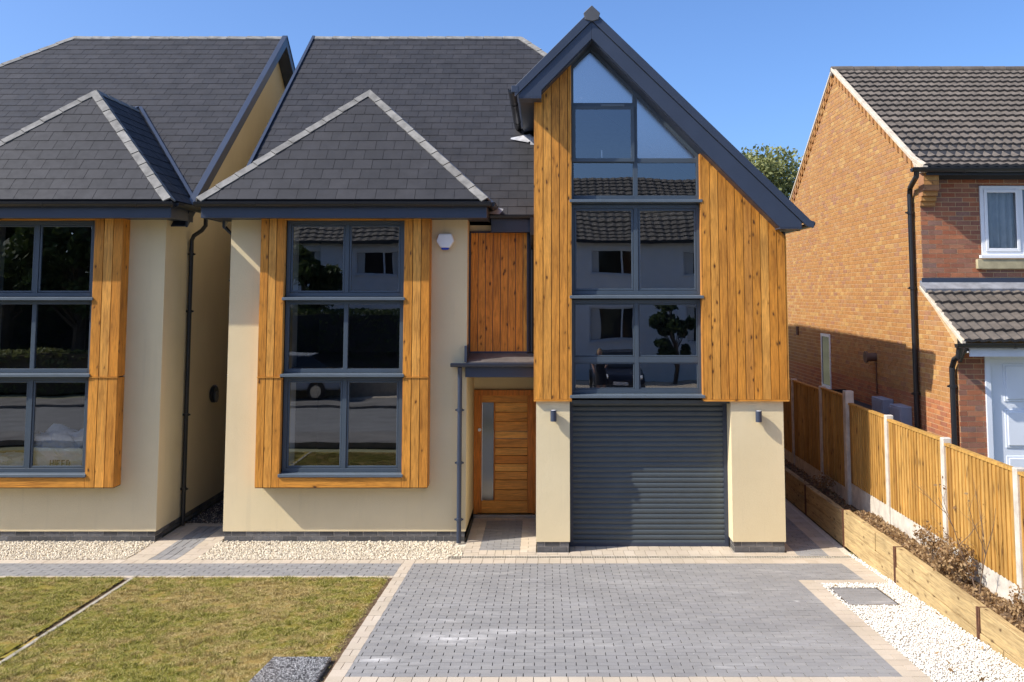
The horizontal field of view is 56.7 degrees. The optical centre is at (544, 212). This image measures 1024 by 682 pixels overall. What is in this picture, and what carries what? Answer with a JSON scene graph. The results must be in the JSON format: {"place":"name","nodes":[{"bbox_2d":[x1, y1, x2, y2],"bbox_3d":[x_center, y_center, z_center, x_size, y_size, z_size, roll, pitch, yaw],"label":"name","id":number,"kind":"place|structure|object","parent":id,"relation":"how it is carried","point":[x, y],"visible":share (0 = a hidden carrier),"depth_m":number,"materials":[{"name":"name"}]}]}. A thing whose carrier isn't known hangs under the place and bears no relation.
{"place":"outdoors","nodes":[
{"label":"outdoors","id":0,"kind":"place"},
{"bbox_2d":[186,499,223,522],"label":"grey gravel","id":1,"kind":"structure","parent":0,"point":[210,509],"depth_m":16.23,"materials":[{"name":"grey gravel"}]},
{"bbox_2d":[0,540,464,559],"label":"cream gravel","id":2,"kind":"structure","parent":0,"point":[108,551],"depth_m":14.02,"materials":[{"name":"beige gravel"}]},
{"bbox_2d":[249,657,330,681],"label":"gravel patch","id":3,"kind":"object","parent":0,"point":[293,669],"depth_m":8.78,"materials":[{"name":"grey gravel"}]},
{"bbox_2d":[0,516,902,679],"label":"driveway paving","id":4,"kind":"structure","parent":0,"point":[678,620],"depth_m":10.65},
{"bbox_2d":[451,556,849,559],"bbox_3d":[1.525,4.970,13.645,5.750,0.027,0.104,0,-5,0],"label":"drain channel","id":5,"kind":"object","parent":4,"relation":"in","point":[538,557],"visible":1,"depth_m":13.68,"materials":[{"name":"black plastic"}]},
{"bbox_2d":[162,438,858,558],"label":"ground","id":6,"kind":"structure","parent":0,"point":[848,550],"depth_m":16.59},
{"bbox_2d":[0,36,294,542],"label":"detached house","id":7,"kind":"structure","parent":6,"relation":"on","point":[119,155],"depth_m":15.62,"materials":[{"name":"paint"}]},
{"bbox_2d":[0,452,33,464],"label":"building sack","id":8,"kind":"object","parent":7,"relation":"on","point":[11,458],"visible":0.38,"depth_m":14.63,"materials":[{"name":"white plastic"}]},
{"bbox_2d":[0,377,89,476],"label":"bay window","id":9,"kind":"structure","parent":7,"relation":"in","point":[27,469],"depth_m":14.56,"materials":[{"name":"grey metal"}]},
{"bbox_2d":[0,300,91,376],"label":"bay window","id":10,"kind":"structure","parent":7,"relation":"in","point":[32,372],"depth_m":14.65,"materials":[{"name":"grey metal"}]},
{"bbox_2d":[0,221,94,299],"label":"bay window","id":11,"kind":"structure","parent":7,"relation":"in","point":[38,226],"depth_m":14.78,"materials":[{"name":"grey metal"}]},
{"bbox_2d":[33,424,83,464],"bbox_3d":[-7.467,3.731,14.827,1.076,0.836,0.510,0,-5,0],"label":"building sack","id":12,"kind":"object","parent":7,"relation":"on","point":[57,444],"visible":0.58,"depth_m":14.64,"materials":[{"name":"white plastic"}]},
{"bbox_2d":[209,385,218,402],"bbox_3d":[-5.930,3.252,17.020,0.090,0.310,0.310,0,-5,0],"label":"bulkhead light","id":13,"kind":"object","parent":7,"relation":"attached to","point":[214,394],"visible":1,"depth_m":16.94,"materials":[{"name":"black plastic"}]},
{"bbox_2d":[0,574,389,681],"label":"lawn","id":14,"kind":"structure","parent":6,"relation":"on","point":[185,619],"depth_m":10.11,"materials":[{"name":"green plant"}]},
{"bbox_2d":[0,580,125,656],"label":"soil gap","id":15,"kind":"object","parent":14,"relation":"on","point":[71,613],"visible":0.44,"depth_m":10.84,"materials":[{"name":"brown soil"}]},
{"bbox_2d":[0,576,137,664],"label":"lawn edging","id":16,"kind":"object","parent":14,"relation":"on","point":[61,623],"visible":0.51,"depth_m":10.43,"materials":[{"name":"concrete"}]},
{"bbox_2d":[318,578,391,681],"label":"soil margin","id":17,"kind":"object","parent":6,"relation":"on","point":[338,655],"visible":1,"depth_m":9.86,"materials":[{"name":"brown soil"}]},
{"bbox_2d":[0,503,932,681],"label":"paving border","id":18,"kind":"object","parent":6,"relation":"on","point":[899,662],"visible":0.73,"depth_m":13.32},
{"bbox_2d":[193,5,814,553],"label":"detached house","id":19,"kind":"structure","parent":6,"relation":"on","point":[603,203],"depth_m":14.65,"materials":[{"name":"paint"}]},
{"bbox_2d":[277,377,402,476],"bbox_3d":[-3.107,3.274,14.531,1.895,1.500,0.185,0,-5,0],"label":"bay window","id":20,"kind":"structure","parent":19,"relation":"in","point":[343,469],"depth_m":14.56,"materials":[{"name":"grey metal"}]},
{"bbox_2d":[280,300,403,376],"bbox_3d":[-3.107,1.942,14.645,1.895,1.165,0.185,0,-5,0],"label":"bay window","id":21,"kind":"structure","parent":19,"relation":"in","point":[345,372],"depth_m":14.66,"materials":[{"name":"grey metal"}]},
{"bbox_2d":[282,221,404,299],"bbox_3d":[-3.107,0.741,14.748,1.895,1.235,0.185,0,-5,0],"label":"bay window","id":22,"kind":"structure","parent":19,"relation":"in","point":[347,235],"depth_m":14.78,"materials":[{"name":"grey metal"}]},
{"bbox_2d":[436,234,453,249],"bbox_3d":[-1.565,0.459,14.909,0.277,0.255,0.088,0,-5,0],"label":"alarm box","id":23,"kind":"object","parent":19,"relation":"attached to","point":[445,241],"visible":1,"depth_m":14.87,"materials":[{"name":"white plastic"}]},
{"bbox_2d":[473,390,535,517],"bbox_3d":[-0.675,4.117,16.223,1.090,2.140,0.090,0,-5,0],"label":"front door","id":24,"kind":"structure","parent":19,"relation":"in","point":[514,468],"depth_m":16.23,"materials":[{"name":"brown wood"}]},
{"bbox_2d":[550,410,556,421],"bbox_3d":[0.127,3.007,14.052,0.091,0.164,0.125,0,-5,0],"label":"wall light","id":25,"kind":"object","parent":19,"relation":"attached to","point":[553,415],"visible":1,"depth_m":14.00,"materials":[{"name":"metal"}]},
{"bbox_2d":[570,47,701,202],"bbox_3d":[1.377,-1.372,14.537,2.009,2.449,0.214,0,-5,0],"label":"gable window","id":26,"kind":"structure","parent":19,"relation":"in","point":[635,198],"depth_m":14.53,"materials":[{"name":"plastic"}]},
{"bbox_2d":[570,205,703,297],"bbox_3d":[1.377,0.583,14.368,2.009,1.425,0.210,0,-5,0],"label":"gable window","id":27,"kind":"structure","parent":19,"relation":"in","point":[635,210],"depth_m":14.41,"materials":[{"name":"grey metal"}]},
{"bbox_2d":[570,300,704,397],"bbox_3d":[1.377,2.038,14.243,2.009,1.455,0.210,0,-5,0],"label":"gable window","id":28,"kind":"structure","parent":19,"relation":"in","point":[636,359],"depth_m":14.28,"materials":[{"name":"grey metal"}]},
{"bbox_2d":[569,401,728,546],"bbox_3d":[1.570,3.881,14.411,2.398,2.300,0.100,0,-5,0],"label":"garage door","id":29,"kind":"structure","parent":19,"relation":"in","point":[641,474],"depth_m":14.37,"materials":[{"name":"metal"}]},
{"bbox_2d":[755,411,761,421],"bbox_3d":[3.165,3.017,14.051,0.091,0.164,0.125,0,-5,0],"label":"wall light","id":30,"kind":"object","parent":19,"relation":"attached to","point":[758,414],"visible":1,"depth_m":14.00,"materials":[{"name":"metal"}]},
{"bbox_2d":[8,498,1023,681],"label":"gravel bed","id":31,"kind":"object","parent":6,"relation":"on","point":[821,531],"visible":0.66,"depth_m":13.85,"materials":[{"name":"grey gravel"}]},
{"bbox_2d":[821,554,1023,681],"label":"white gravel","id":32,"kind":"structure","parent":31,"relation":"on","point":[956,656],"depth_m":9.81,"materials":[{"name":"white gravel"}]},
{"bbox_2d":[828,587,899,606],"bbox_3d":[3.865,4.664,11.509,0.610,0.073,0.810,0,-5,0],"label":"inspection cover","id":33,"kind":"object","parent":32,"relation":"on","point":[861,596],"visible":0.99,"depth_m":11.50,"materials":[{"name":"metal"}]},
{"bbox_2d":[741,143,802,234],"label":"background tree","id":34,"kind":"object","parent":6,"relation":"on","point":[769,166],"visible":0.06,"depth_m":45.12,"materials":[{"name":"green plant"}]},
{"bbox_2d":[854,400,871,409],"bbox_3d":[5.610,4.432,17.676,0.700,1.760,1.800,0,-5,0],"label":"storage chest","id":35,"kind":"object","parent":6,"relation":"on","point":[865,405],"visible":0.05,"depth_m":17.44,"materials":[{"name":"black plastic"}]},
{"bbox_2d":[783,378,1023,605],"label":"boundary fence","id":36,"kind":"object","parent":6,"relation":"on","point":[875,462],"visible":0.72,"depth_m":12.90,"materials":[{"name":"wood"}]},
{"bbox_2d":[784,466,1023,668],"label":"sleeper wall","id":37,"kind":"structure","parent":6,"relation":"on","point":[887,557],"depth_m":11.81,"materials":[{"name":"wood"}]},
{"bbox_2d":[0,0,1023,173],"label":"sky","id":38,"kind":"structure","parent":0,"point":[758,71],"materials":[{"name":"blue"}]},
{"bbox_2d":[784,458,1023,680],"bbox_3d":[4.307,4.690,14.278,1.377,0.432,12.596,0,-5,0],"label":"leaf litter","id":39,"kind":"object","parent":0,"point":[918,550],"visible":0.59,"depth_m":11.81,"materials":[{"name":"brown plant"}]},
{"bbox_2d":[804,469,835,493],"bbox_3d":[4.716,4.584,16.221,0.486,0.446,0.443,0,-5,0],"label":"dead shrub","id":40,"kind":"object","parent":39,"relation":"on","point":[823,478],"visible":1,"depth_m":16.17,"materials":[{"name":"brown plant"}]},
{"bbox_2d":[910,520,947,561],"bbox_3d":[4.808,4.058,11.685,0.476,0.561,0.460,-5,-7,44],"label":"dead shrub","id":41,"kind":"object","parent":39,"relation":"on","point":[931,542],"visible":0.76,"depth_m":11.68,"materials":[{"name":"brown plant"}]},
{"bbox_2d":[928,539,954,574],"bbox_3d":[4.714,4.111,11.194,0.347,0.446,0.485,-3,-6,33],"label":"dead shrub","id":42,"kind":"object","parent":39,"relation":"on","point":[940,566],"visible":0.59,"depth_m":11.19,"materials":[{"name":"brown plant"}]},
{"bbox_2d":[911,473,995,594],"bbox_3d":[4.620,3.595,10.608,0.827,1.370,0.839,0,-5,0],"label":"sapling","id":43,"kind":"object","parent":39,"relation":"on","point":[982,531],"visible":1,"depth_m":10.50,"materials":[{"name":"brown plant"}]},
{"bbox_2d":[930,535,978,584],"bbox_3d":[4.732,3.994,10.893,0.492,0.583,0.463,-5,-7,43],"label":"dead shrub","id":44,"kind":"object","parent":39,"relation":"on","point":[958,564],"visible":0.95,"depth_m":10.86,"materials":[{"name":"brown plant"}]},
{"bbox_2d":[1008,584,1023,621],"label":"dead shrub","id":45,"kind":"object","parent":39,"relation":"on","point":[1018,604],"visible":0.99,"depth_m":9.64,"materials":[{"name":"brown plant"}]},
{"bbox_2d":[785,66,1023,467],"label":"brick house","id":46,"kind":"structure","parent":0,"point":[905,269],"depth_m":16.27,"materials":[{"name":"brick"}]},
{"bbox_2d":[820,333,831,388],"bbox_3d":[5.970,3.177,20.182,0.100,1.190,0.720,0,-5,0],"label":"side window","id":47,"kind":"structure","parent":46,"relation":"in","point":[825,338],"depth_m":20.17,"materials":[{"name":"glass"}]},
{"bbox_2d":[831,389,845,393],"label":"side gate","id":48,"kind":"structure","parent":46,"relation":"attached to","point":[839,390],"depth_m":18.81,"materials":[{"name":"brown wood"}]},
{"bbox_2d":[872,396,892,414],"bbox_3d":[5.891,3.546,16.538,0.198,0.630,0.560,0,-5,0],"label":"wheelie bin","id":49,"kind":"object","parent":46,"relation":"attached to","point":[880,404],"visible":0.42,"depth_m":16.36,"materials":[{"name":"grey plastic"}]},
{"bbox_2d":[872,399,881,412],"bbox_3d":[5.796,3.547,16.538,0.008,0.550,0.480,0,-5,0],"label":"door","id":50,"kind":"structure","parent":49,"relation":"in","point":[876,405],"depth_m":16.51,"materials":[{"name":"grey plastic"}]},
{"bbox_2d":[890,403,911,425],"bbox_3d":[5.891,3.514,15.687,0.198,0.650,0.500,0,-5,0],"label":"wheelie bin","id":51,"kind":"object","parent":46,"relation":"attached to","point":[899,412],"visible":0.42,"depth_m":15.47,"materials":[{"name":"grey plastic"}]},
{"bbox_2d":[890,406,899,421],"bbox_3d":[5.796,3.514,15.687,0.008,0.570,0.420,0,-5,0],"label":"door","id":52,"kind":"structure","parent":51,"relation":"in","point":[895,412],"depth_m":15.66,"materials":[{"name":"grey plastic"}]},
{"bbox_2d":[976,186,1023,268],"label":"window","id":53,"kind":"structure","parent":46,"relation":"in","point":[1001,208],"depth_m":15.15,"materials":[{"name":"white plastic"}]},
{"bbox_2d":[984,357,1023,467],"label":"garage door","id":54,"kind":"structure","parent":46,"relation":"in","point":[1004,376],"depth_m":13.73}
]}

